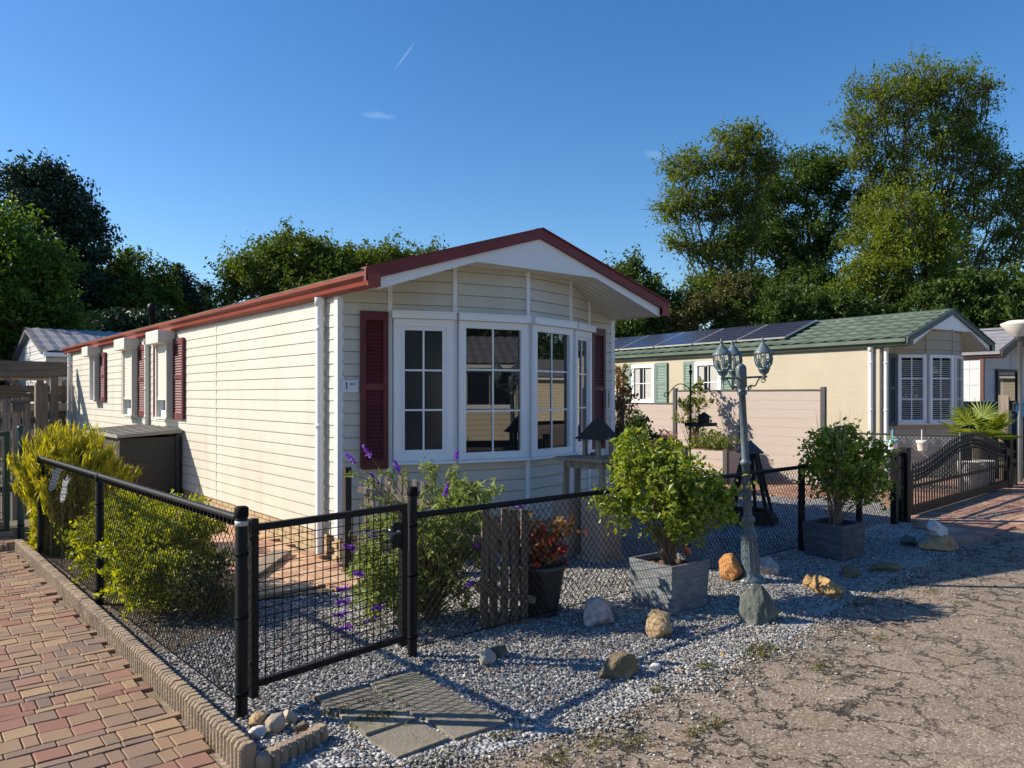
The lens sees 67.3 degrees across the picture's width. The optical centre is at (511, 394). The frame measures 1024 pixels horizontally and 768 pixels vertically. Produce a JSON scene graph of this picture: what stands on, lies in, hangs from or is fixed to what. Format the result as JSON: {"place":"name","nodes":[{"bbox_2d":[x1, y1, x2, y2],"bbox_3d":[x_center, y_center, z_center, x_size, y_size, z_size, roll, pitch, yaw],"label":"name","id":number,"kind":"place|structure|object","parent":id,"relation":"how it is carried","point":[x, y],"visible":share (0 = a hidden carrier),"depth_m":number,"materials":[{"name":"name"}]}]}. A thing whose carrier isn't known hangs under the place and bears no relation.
{"place":"outdoors","nodes":[
{"label":"outdoors","id":0,"kind":"place"},
{"bbox_2d":[0,518,16,544],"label":"paved landing","id":1,"kind":"object","parent":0,"point":[6,536],"visible":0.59,"depth_m":8.35,"materials":[{"name":"concrete"}]},
{"bbox_2d":[0,431,9,531],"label":"metal gate","id":2,"kind":"structure","parent":1,"relation":"on","point":[6,435],"depth_m":8.60,"materials":[{"name":"metal"}]},
{"bbox_2d":[0,550,220,767],"bbox_3d":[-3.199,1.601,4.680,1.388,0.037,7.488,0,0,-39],"label":"paved path","id":3,"kind":"structure","parent":0,"point":[62,670],"depth_m":4.00,"materials":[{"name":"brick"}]},
{"bbox_2d":[149,508,370,597],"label":"terrace","id":4,"kind":"structure","parent":0,"point":[295,571],"depth_m":6.88,"materials":[{"name":"tile"}]},
{"bbox_2d":[87,424,181,503],"bbox_3d":[-5.749,1.034,11.583,0.841,1.132,2.200,0,0,-39],"label":"storage box","id":5,"kind":"object","parent":4,"relation":"on","point":[152,452],"visible":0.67,"depth_m":10.88,"materials":[{"name":"plastic"}]},
{"bbox_2d":[259,550,290,577],"bbox_3d":[-2.255,1.548,7.077,0.200,0.045,1.000,0,0,-1],"label":"board","id":6,"kind":"object","parent":4,"relation":"on","point":[270,559],"visible":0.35,"depth_m":7.13,"materials":[{"name":"grey wood"}]},
{"bbox_2d":[342,466,351,568],"bbox_3d":[-1.492,1.125,6.952,0.060,0.950,0.060,0,0,-39],"label":"wooden stake","id":7,"kind":"object","parent":4,"relation":"on","point":[346,493],"visible":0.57,"depth_m":6.93,"materials":[{"name":"brown wood"}]},
{"bbox_2d":[0,402,1023,600],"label":"ground","id":8,"kind":"structure","parent":0,"point":[13,524],"depth_m":9.53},
{"bbox_2d":[17,426,24,538],"bbox_3d":[-5.584,1.000,8.743,0.076,1.299,0.076,0,0,-39],"label":"gate post","id":9,"kind":"object","parent":8,"relation":"on","point":[20,506],"visible":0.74,"depth_m":8.72,"materials":[{"name":"green paint"}]},
{"bbox_2d":[0,383,47,521],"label":"board fence","id":10,"kind":"object","parent":8,"relation":"on","point":[39,418],"visible":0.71,"depth_m":9.53,"materials":[{"name":"grey wood"}]},
{"bbox_2d":[0,360,66,434],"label":"pergola","id":11,"kind":"object","parent":8,"relation":"on","point":[53,371],"visible":0.68,"depth_m":16.74,"materials":[{"name":"brown wood"}]},
{"bbox_2d":[0,378,66,466],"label":"plank screen","id":12,"kind":"object","parent":8,"relation":"on","point":[11,391],"visible":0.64,"depth_m":16.92,"materials":[{"name":"brown wood"}]},
{"bbox_2d":[0,193,102,384],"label":"willow tree","id":13,"kind":"object","parent":8,"relation":"on","point":[37,292],"visible":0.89,"depth_m":24.45,"materials":[{"name":"green plant"}]},
{"bbox_2d":[12,327,121,429],"bbox_3d":[-11.331,-0.290,24.663,7.300,3.380,5.900,0,0,-39],"label":"bungalow","id":14,"kind":"object","parent":8,"relation":"on","point":[37,344],"visible":0.22,"depth_m":22.02,"materials":[{"name":"grey tile"}]},
{"bbox_2d":[0,147,135,324],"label":"spruce tree","id":15,"kind":"object","parent":8,"relation":"on","point":[72,212],"visible":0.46,"depth_m":33.49,"materials":[{"name":"green plant"}]},
{"bbox_2d":[0,304,179,430],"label":"hedge","id":16,"kind":"object","parent":8,"relation":"on","point":[113,319],"visible":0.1,"depth_m":29.17,"materials":[{"name":"green plant"}]},
{"bbox_2d":[85,243,194,316],"bbox_3d":[-18.005,-2.854,35.736,6.836,9.191,6.537,0,0,-39],"label":"field maple","id":17,"kind":"object","parent":8,"relation":"on","point":[155,287],"visible":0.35,"depth_m":35.42,"materials":[{"name":"plant"}]},
{"bbox_2d":[15,539,327,767],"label":"kerb","id":18,"kind":"structure","parent":8,"relation":"on","point":[230,744],"depth_m":3.91,"materials":[{"name":"concrete"}]},
{"bbox_2d":[157,257,214,317],"bbox_3d":[-16.600,-2.496,37.839,3.916,8.450,3.614,0,0,-39],"label":"pine tree","id":19,"kind":"object","parent":8,"relation":"on","point":[193,297],"visible":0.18,"depth_m":37.65,"materials":[{"name":"green plant"}]},
{"bbox_2d":[191,274,221,311],"bbox_3d":[-15.819,-2.311,39.881,3.023,8.041,2.858,0,0,7],"label":"pine tree","id":20,"kind":"object","parent":8,"relation":"on","point":[204,287],"visible":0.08,"depth_m":39.79,"materials":[{"name":"green plant"}]},
{"bbox_2d":[199,215,448,308],"bbox_3d":[-7.741,-3.047,34.894,10.982,9.541,7.869,0,0,-39],"label":"oak tree","id":21,"kind":"object","parent":8,"relation":"on","point":[315,259],"visible":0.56,"depth_m":33.04,"materials":[{"name":"green plant"}]},
{"bbox_2d":[61,227,670,561],"bbox_3d":[-4.312,-0.140,13.450,4.190,3.480,14.460,0,0,-39],"label":"mobile home","id":22,"kind":"object","parent":8,"relation":"on","point":[488,359],"visible":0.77,"depth_m":8.06,"materials":[{"name":"beige"}]},
{"bbox_2d":[82,346,100,401],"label":"window","id":23,"kind":"structure","parent":22,"relation":"in","point":[92,352],"depth_m":15.09,"materials":[{"name":"white glass"}]},
{"bbox_2d":[114,338,139,416],"bbox_3d":[-6.547,-0.295,13.063,0.246,1.310,0.720,0,0,-39],"label":"window","id":24,"kind":"structure","parent":22,"relation":"in","point":[128,346],"depth_m":12.96,"materials":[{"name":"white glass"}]},
{"bbox_2d":[146,330,174,419],"bbox_3d":[-5.255,-0.295,11.491,0.246,1.310,0.670,0,0,-39],"label":"window","id":25,"kind":"structure","parent":22,"relation":"in","point":[162,340],"depth_m":11.31,"materials":[{"name":"white glass"}]},
{"bbox_2d":[391,310,457,464],"bbox_3d":[-0.863,-0.070,7.556,0.646,1.500,0.105,0,0,-18],"label":"window","id":26,"kind":"structure","parent":22,"relation":"in","point":[423,341],"depth_m":7.58,"materials":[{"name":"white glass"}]},
{"bbox_2d":[456,312,531,462],"bbox_3d":[-0.180,-0.070,7.850,0.823,1.500,0.105,0,0,-28],"label":"window","id":27,"kind":"structure","parent":22,"relation":"in","point":[492,348],"depth_m":7.87,"materials":[{"name":"white glass"}]},
{"bbox_2d":[529,317,577,459],"bbox_3d":[0.461,-0.070,8.383,0.105,1.500,0.805,0,0,38],"label":"window","id":28,"kind":"structure","parent":22,"relation":"in","point":[551,340],"depth_m":8.39,"materials":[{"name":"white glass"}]},
{"bbox_2d":[573,322,596,454],"bbox_3d":[0.844,-0.070,8.973,0.105,1.500,0.582,0,0,26],"label":"window","id":29,"kind":"structure","parent":22,"relation":"in","point":[582,336],"depth_m":8.98,"materials":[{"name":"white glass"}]},
{"bbox_2d":[45,482,976,767],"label":"gravel bed","id":30,"kind":"object","parent":8,"relation":"on","point":[487,744],"visible":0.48,"depth_m":4.93,"materials":[{"name":"gravel"}]},
{"bbox_2d":[37,456,248,719],"bbox_3d":[-2.979,1.101,5.674,0.068,1.099,5.021,0,0,-41],"label":"chain link fence","id":31,"kind":"object","parent":30,"relation":"on","point":[238,517],"visible":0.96,"depth_m":4.74,"materials":[{"name":"black metal"}]},
{"bbox_2d":[248,503,408,698],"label":"garden gate","id":32,"kind":"structure","parent":31,"relation":"attached to","point":[398,534],"depth_m":4.21,"materials":[{"name":"black metal"}]},
{"bbox_2d":[44,553,271,654],"bbox_3d":[-3.225,1.594,6.604,1.000,0.001,4.300,0,0,-39],"label":"planting bed","id":33,"kind":"object","parent":30,"relation":"on","point":[154,643],"visible":0.2,"depth_m":5.46,"materials":[{"name":"gravel"}]},
{"bbox_2d":[23,498,74,556],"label":"ornamental shrub","id":34,"kind":"object","parent":33,"relation":"on","point":[32,542],"visible":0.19,"depth_m":7.61,"materials":[{"name":"plant"}]},
{"bbox_2d":[6,420,141,554],"bbox_3d":[-4.538,0.920,7.854,1.156,1.407,1.111,0,0,31],"label":"ornamental shrub","id":35,"kind":"object","parent":33,"relation":"on","point":[81,450],"visible":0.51,"depth_m":7.64,"materials":[{"name":"plant"}]},
{"bbox_2d":[54,486,164,587],"bbox_3d":[-3.406,1.171,6.691,0.890,0.871,1.399,0,0,-39],"label":"shrub","id":36,"kind":"object","parent":33,"relation":"on","point":[73,538],"visible":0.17,"depth_m":6.41,"materials":[{"name":"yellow plant"}]},
{"bbox_2d":[85,485,228,627],"bbox_3d":[-2.699,1.168,5.869,0.974,0.877,1.501,0,0,-9],"label":"shrub","id":37,"kind":"object","parent":33,"relation":"on","point":[109,591],"visible":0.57,"depth_m":5.68,"materials":[{"name":"green plant"}]},
{"bbox_2d":[161,544,234,624],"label":"shrub","id":38,"kind":"object","parent":33,"relation":"on","point":[207,587],"visible":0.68,"depth_m":5.44,"materials":[{"name":"green plant"}]},
{"bbox_2d":[265,712,284,733],"bbox_3d":[-1.129,1.569,3.662,0.090,0.107,0.090,0,0,-39],"label":"cobble","id":39,"kind":"object","parent":30,"relation":"on","point":[274,723],"visible":0.91,"depth_m":3.64,"materials":[{"name":"stone"}]},
{"bbox_2d":[312,684,389,716],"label":"paving slab","id":40,"kind":"structure","parent":30,"relation":"on","point":[351,695],"depth_m":4.01,"materials":[{"name":"concrete"}]},
{"bbox_2d":[339,701,415,735],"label":"paving slab","id":41,"kind":"structure","parent":30,"relation":"on","point":[378,726],"depth_m":3.77,"materials":[{"name":"concrete"}]},
{"bbox_2d":[357,475,429,565],"bbox_3d":[-1.062,1.161,6.918,0.748,0.878,0.088,0,0,23],"label":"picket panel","id":42,"kind":"object","parent":30,"relation":"on","point":[366,490],"visible":0.22,"depth_m":6.93,"materials":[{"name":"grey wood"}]},
{"bbox_2d":[367,671,440,701],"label":"paving slab","id":43,"kind":"structure","parent":30,"relation":"on","point":[392,688],"depth_m":4.20,"materials":[{"name":"concrete"}]},
{"bbox_2d":[367,720,448,758],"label":"paving slab","id":44,"kind":"structure","parent":30,"relation":"on","point":[401,741],"depth_m":3.55,"materials":[{"name":"concrete"}]},
{"bbox_2d":[333,445,524,630],"bbox_3d":[-0.634,0.991,5.542,1.451,1.259,1.038,0,0,-26],"label":"butterfly bush","id":45,"kind":"object","parent":30,"relation":"on","point":[461,493],"visible":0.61,"depth_m":5.39,"materials":[{"name":"green plant"}]},
{"bbox_2d":[394,686,471,719],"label":"paving slab","id":46,"kind":"structure","parent":30,"relation":"on","point":[428,703],"depth_m":3.97,"materials":[{"name":"concrete"}]},
{"bbox_2d":[425,703,505,740],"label":"paving slab","id":47,"kind":"structure","parent":30,"relation":"on","point":[464,721],"depth_m":3.73,"materials":[{"name":"concrete"}]},
{"bbox_2d":[479,647,495,664],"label":"cobble","id":48,"kind":"object","parent":30,"relation":"on","point":[487,656],"visible":0.92,"depth_m":4.54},
{"bbox_2d":[471,508,536,628],"bbox_3d":[-0.054,1.187,5.328,0.460,0.826,0.086,0,0,-25],"label":"picket panel","id":49,"kind":"object","parent":30,"relation":"on","point":[532,599],"visible":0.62,"depth_m":5.32,"materials":[{"name":"brown wood"}]},
{"bbox_2d":[123,526,904,760],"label":"fallen leaves","id":50,"kind":"object","parent":30,"relation":"on","point":[582,650],"visible":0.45,"depth_m":4.85,"materials":[{"name":"plant"}]},
{"bbox_2d":[518,558,565,618],"bbox_3d":[0.205,1.415,5.620,0.380,0.370,0.380,0,0,-39],"label":"plant pot","id":51,"kind":"object","parent":30,"relation":"on","point":[552,580],"visible":0.53,"depth_m":5.48,"materials":[{"name":"plastic"}]},
{"bbox_2d":[509,508,586,567],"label":"potted plant","id":52,"kind":"object","parent":51,"relation":"on","point":[568,530],"visible":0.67,"depth_m":5.59,"materials":[{"name":"red plant"}]},
{"bbox_2d":[553,417,624,563],"bbox_3d":[0.753,0.907,7.575,0.440,1.385,0.610,0,0,-39],"label":"bird table","id":53,"kind":"object","parent":30,"relation":"on","point":[598,429],"visible":0.69,"depth_m":7.46,"materials":[{"name":"wood"}]},
{"bbox_2d":[583,596,614,626],"bbox_3d":[0.613,1.530,5.409,0.215,0.239,0.278,0,0,8],"label":"rock","id":54,"kind":"object","parent":30,"relation":"on","point":[597,610],"visible":0.87,"depth_m":5.32,"materials":[{"name":"stone"}]},
{"bbox_2d":[598,652,638,680],"bbox_3d":[0.609,1.552,4.379,0.270,0.164,0.150,0,0,-22],"label":"rock","id":55,"kind":"object","parent":30,"relation":"on","point":[622,665],"visible":0.89,"depth_m":4.34,"materials":[{"name":"stone"}]},
{"bbox_2d":[615,358,647,486],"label":"climbing shrub","id":56,"kind":"object","parent":30,"relation":"on","point":[621,401],"visible":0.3,"depth_m":11.26,"materials":[{"name":"green plant"}]},
{"bbox_2d":[625,407,675,492],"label":"garden shrub","id":57,"kind":"object","parent":30,"relation":"on","point":[641,421],"visible":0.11,"depth_m":12.66,"materials":[{"name":"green plant"}]},
{"bbox_2d":[407,451,904,657],"bbox_3d":[2.164,1.105,7.194,7.511,1.089,0.112,0,0,-42],"label":"chain link fence","id":58,"kind":"object","parent":30,"relation":"on","point":[413,516],"visible":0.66,"depth_m":5.48,"materials":[{"name":"black metal"}]},
{"bbox_2d":[645,609,672,638],"bbox_3d":[0.988,1.541,5.118,0.196,0.202,0.197,0,0,-41],"label":"rock","id":59,"kind":"object","parent":30,"relation":"on","point":[658,625],"visible":0.9,"depth_m":5.07,"materials":[{"name":"beige stone"}]},
{"bbox_2d":[301,505,1020,767],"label":"weeds","id":60,"kind":"object","parent":30,"relation":"on","point":[760,652],"visible":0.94,"depth_m":3.76,"materials":[{"name":"plant"}]},
{"bbox_2d":[629,552,708,613],"bbox_3d":[1.202,1.425,5.886,0.430,0.350,0.430,0,0,-37],"label":"square planter","id":61,"kind":"object","parent":30,"relation":"on","point":[681,584],"visible":0.86,"depth_m":5.75,"materials":[{"name":"concrete"}]},
{"bbox_2d":[580,425,757,565],"bbox_3d":[1.236,0.773,5.914,1.139,1.102,1.050,0,0,-39],"label":"planted bush","id":62,"kind":"object","parent":61,"relation":"in","point":[676,510],"visible":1,"depth_m":5.81,"materials":[{"name":"green plant"}]},
{"bbox_2d":[664,364,716,547],"bbox_3d":[1.811,0.640,7.796,0.429,1.920,0.350,0,0,-39],"label":"feeder pole","id":63,"kind":"object","parent":30,"relation":"on","point":[703,419],"visible":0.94,"depth_m":7.79,"materials":[{"name":"metal"}]},
{"bbox_2d":[718,553,742,580],"bbox_3d":[1.904,1.515,6.687,0.220,0.290,0.240,0,0,22],"label":"rock","id":64,"kind":"object","parent":30,"relation":"on","point":[730,569],"visible":0.89,"depth_m":6.61,"materials":[{"name":"orange stone"}]},
{"bbox_2d":[712,337,772,583],"bbox_3d":[1.977,0.556,6.581,0.489,2.093,0.447,-3,0,-39],"label":"lamp post","id":65,"kind":"object","parent":30,"relation":"on","point":[726,360],"visible":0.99,"depth_m":6.57,"materials":[{"name":"metal"}]},
{"bbox_2d":[724,440,778,525],"bbox_3d":[2.985,1.071,9.644,0.639,1.022,0.723,0,0,31],"label":"wooden obelisk","id":66,"kind":"object","parent":30,"relation":"on","point":[755,451],"visible":0.4,"depth_m":9.57,"materials":[{"name":"brown wood"}]},
{"bbox_2d":[739,583,779,624],"bbox_3d":[1.741,1.502,5.442,0.260,0.334,0.270,0,0,33],"label":"rock","id":67,"kind":"object","parent":30,"relation":"on","point":[757,606],"visible":0.87,"depth_m":5.41,"materials":[{"name":"grey stone"}]},
{"bbox_2d":[759,556,779,575],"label":"rock","id":68,"kind":"object","parent":30,"relation":"on","point":[769,565],"visible":0.73,"depth_m":6.83,"materials":[{"name":"stone"}]},
{"bbox_2d":[809,575,844,599],"bbox_3d":[2.546,1.556,6.214,0.160,0.151,0.460,0,0,-11],"label":"rock","id":69,"kind":"object","parent":30,"relation":"on","point":[821,585],"visible":0.98,"depth_m":6.13,"materials":[{"name":"stone"}]},
{"bbox_2d":[802,517,865,561],"bbox_3d":[3.201,1.430,7.651,0.430,0.340,0.430,0,0,-37],"label":"square planter","id":70,"kind":"object","parent":30,"relation":"on","point":[843,541],"visible":0.92,"depth_m":7.52,"materials":[{"name":"concrete"}]},
{"bbox_2d":[794,417,902,525],"bbox_3d":[3.375,0.782,7.697,1.023,1.125,0.902,0,0,-39],"label":"planted bush","id":71,"kind":"object","parent":70,"relation":"in","point":[858,474],"visible":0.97,"depth_m":7.63,"materials":[{"name":"green plant"}]},
{"bbox_2d":[870,561,900,571],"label":"rock","id":72,"kind":"object","parent":30,"relation":"on","point":[886,566],"visible":0.98,"depth_m":6.95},
{"bbox_2d":[890,455,898,524],"bbox_3d":[4.743,1.195,9.539,0.070,0.910,0.070,0,0,-39],"label":"fence post","id":73,"kind":"object","parent":30,"relation":"on","point":[895,504],"visible":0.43,"depth_m":9.52,"materials":[{"name":"metal"}]},
{"bbox_2d":[899,447,911,521],"bbox_3d":[4.975,1.157,9.729,0.110,0.985,0.110,0,0,-39],"label":"gate post","id":74,"kind":"object","parent":30,"relation":"on","point":[907,485],"visible":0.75,"depth_m":9.68,"materials":[{"name":"metal"}]},
{"bbox_2d":[918,534,958,550],"bbox_3d":[4.421,1.541,7.993,0.310,0.202,0.408,0,0,45],"label":"rock","id":75,"kind":"object","parent":30,"relation":"on","point":[945,543],"visible":0.91,"depth_m":7.90,"materials":[{"name":"beige stone"}]},
{"bbox_2d":[926,519,947,536],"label":"rock","id":76,"kind":"object","parent":75,"relation":"on","point":[935,528],"visible":0.98,"depth_m":7.96,"materials":[{"name":"white stone"}]},
{"bbox_2d":[602,241,714,337],"bbox_3d":[5.084,-2.106,30.119,4.961,7.676,4.677,0,0,-39],"label":"tree","id":77,"kind":"object","parent":8,"relation":"on","point":[631,268],"visible":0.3,"depth_m":29.24,"materials":[{"name":"green plant"}]},
{"bbox_2d":[658,263,768,333],"bbox_3d":[7.694,-1.716,29.214,4.716,6.847,2.963,0,0,9],"label":"bush","id":78,"kind":"object","parent":8,"relation":"on","point":[714,302],"visible":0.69,"depth_m":28.61,"materials":[{"name":"green plant"}]},
{"bbox_2d":[643,115,800,297],"bbox_3d":[8.815,-5.117,32.937,6.610,13.661,3.300,0,0,-1],"label":"ash tree","id":79,"kind":"object","parent":8,"relation":"on","point":[738,244],"visible":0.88,"depth_m":32.63,"materials":[{"name":"green plant"}]},
{"bbox_2d":[712,135,882,299],"bbox_3d":[13.508,-5.384,36.913,8.342,14.194,6.498,0,0,-25],"label":"oak tree","id":80,"kind":"object","parent":8,"relation":"on","point":[816,175],"visible":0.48,"depth_m":36.18,"materials":[{"name":"green plant"}]},
{"bbox_2d":[724,275,903,325],"bbox_3d":[11.172,-1.328,28.199,6.571,6.127,3.503,0,0,-1],"label":"bush","id":81,"kind":"object","parent":8,"relation":"on","point":[794,304],"visible":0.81,"depth_m":27.29,"materials":[{"name":"green plant"}]},
{"bbox_2d":[818,176,978,316],"bbox_3d":[14.542,-3.203,28.869,6.350,9.844,4.131,0,0,10],"label":"lime tree","id":82,"kind":"object","parent":8,"relation":"on","point":[890,248],"visible":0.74,"depth_m":28.51,"materials":[{"name":"green plant"}]},
{"bbox_2d":[820,44,1023,310],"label":"ash tree","id":83,"kind":"object","parent":8,"relation":"on","point":[919,91],"visible":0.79,"depth_m":34.46,"materials":[{"name":"green plant"}]},
{"bbox_2d":[892,259,1023,328],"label":"oak tree","id":84,"kind":"object","parent":8,"relation":"on","point":[991,299],"visible":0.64,"depth_m":26.64,"materials":[{"name":"green plant"}]},
{"bbox_2d":[962,327,1023,458],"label":"mobile home","id":85,"kind":"object","parent":8,"relation":"on","point":[991,375],"visible":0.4,"depth_m":19.24,"materials":[{"name":"plastic"}]},
{"bbox_2d":[996,369,1017,400],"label":"window","id":86,"kind":"structure","parent":85,"relation":"in","point":[1006,379],"depth_m":19.59,"materials":[{"name":"beige glass"}]},
{"bbox_2d":[962,401,1023,460],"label":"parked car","id":87,"kind":"object","parent":8,"relation":"on","point":[1014,417],"visible":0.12,"depth_m":16.49,"materials":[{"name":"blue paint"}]},
{"bbox_2d":[1003,434,1012,487],"bbox_3d":[8.453,1.157,13.104,0.110,0.985,0.110,0,0,-39],"label":"gate post","id":88,"kind":"object","parent":8,"relation":"on","point":[1008,443],"visible":0.54,"depth_m":13.05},
{"bbox_2d":[1012,435,1017,486],"bbox_3d":[8.702,1.175,13.361,0.270,0.950,0.060,0,0,-39],"label":"gate post","id":89,"kind":"object","parent":8,"relation":"on","point":[1015,462],"visible":0.52,"depth_m":13.39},
{"bbox_2d":[0,0,1023,328],"label":"sky","id":90,"kind":"structure","parent":0,"point":[197,123],"materials":[{"name":"blue"}]},
{"bbox_2d":[3,529,1023,767],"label":"road","id":91,"kind":"structure","parent":0,"point":[962,708],"depth_m":4.04,"materials":[{"name":"sand"}]},
{"bbox_2d":[401,547,1019,767],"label":"stray gravel","id":92,"kind":"structure","parent":0,"point":[511,751],"depth_m":4.44,"materials":[{"name":"gravel"}]},
{"bbox_2d":[677,473,1023,543],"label":"driveway","id":93,"kind":"structure","parent":0,"point":[974,520],"depth_m":10.26,"materials":[{"name":"brick"}]},
{"bbox_2d":[671,375,714,447],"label":"climbing plant","id":94,"kind":"object","parent":93,"relation":"on","point":[697,403],"visible":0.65,"depth_m":14.59,"materials":[{"name":"green plant"}]},
{"bbox_2d":[683,446,751,484],"bbox_3d":[3.789,1.280,14.186,0.830,0.640,0.980,0,0,-39],"label":"raised planter","id":95,"kind":"object","parent":93,"relation":"on","point":[726,460],"visible":0.34,"depth_m":13.77,"materials":[{"name":"beige"}]},
{"bbox_2d":[684,429,740,449],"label":"trailing plant","id":96,"kind":"object","parent":95,"relation":"in","point":[719,442],"visible":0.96,"depth_m":14.03,"materials":[{"name":"green plant"}]},
{"bbox_2d":[615,387,826,485],"bbox_3d":[3.248,0.730,15.739,0.070,1.740,6.680,0,0,-39],"label":"composite fence","id":97,"kind":"object","parent":93,"relation":"on","point":[780,422],"visible":0.27,"depth_m":14.03,"materials":[{"name":"wood"}]},
{"bbox_2d":[615,308,995,475],"bbox_3d":[5.081,-0.054,20.472,3.320,3.309,13.057,0,0,-34],"label":"mobile home","id":98,"kind":"object","parent":93,"relation":"on","point":[903,373],"visible":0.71,"depth_m":15.51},
{"bbox_2d":[631,364,654,402],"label":"window","id":99,"kind":"structure","parent":98,"relation":"in","point":[643,376],"depth_m":20.14,"materials":[{"name":"white glass"}]},
{"bbox_2d":[694,361,721,389],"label":"window","id":100,"kind":"structure","parent":98,"relation":"in","point":[706,370],"depth_m":18.32,"materials":[{"name":"white glass"}]},
{"bbox_2d":[897,355,927,424],"bbox_3d":[7.725,-0.105,14.841,0.577,1.350,0.080,0,0,-1],"label":"window","id":101,"kind":"structure","parent":98,"relation":"in","point":[911,369],"depth_m":14.87,"materials":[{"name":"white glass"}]},
{"bbox_2d":[928,355,955,424],"bbox_3d":[8.359,-0.105,14.955,0.632,1.350,0.080,0,0,-19],"label":"window","id":102,"kind":"structure","parent":98,"relation":"in","point":[940,367],"depth_m":14.97,"materials":[{"name":"white glass"}]},
{"bbox_2d":[954,355,962,422],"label":"window","id":103,"kind":"structure","parent":98,"relation":"in","point":[958,360],"depth_m":15.35,"materials":[{"name":"white glass"}]},
{"bbox_2d":[827,431,961,491],"bbox_3d":[6.293,1.095,12.741,2.014,1.010,0.043,0,0,27],"label":"chain link fence","id":104,"kind":"object","parent":93,"relation":"on","point":[913,435],"visible":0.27,"depth_m":12.57,"materials":[{"name":"metal"}]},
{"bbox_2d":[911,431,1007,515],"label":"sliding gate","id":105,"kind":"structure","parent":93,"relation":"on","point":[981,446],"depth_m":11.28,"materials":[{"name":"grey metal"}]},
{"bbox_2d":[935,399,1022,441],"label":"fan palm","id":106,"kind":"object","parent":93,"relation":"on","point":[993,425],"visible":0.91,"depth_m":13.12,"materials":[{"name":"green plant"}]},
{"bbox_2d":[998,395,1016,480],"bbox_3d":[8.747,0.800,13.565,0.160,1.600,0.250,0,0,-39],"label":"wooden post","id":107,"kind":"object","parent":93,"relation":"on","point":[1005,403],"visible":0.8,"depth_m":13.54,"materials":[{"name":"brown wood"}]},
{"bbox_2d":[1000,320,1023,481],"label":"street lamp","id":108,"kind":"object","parent":93,"relation":"on","point":[1014,329],"visible":0.94,"depth_m":13.97,"materials":[{"name":"grey metal"}]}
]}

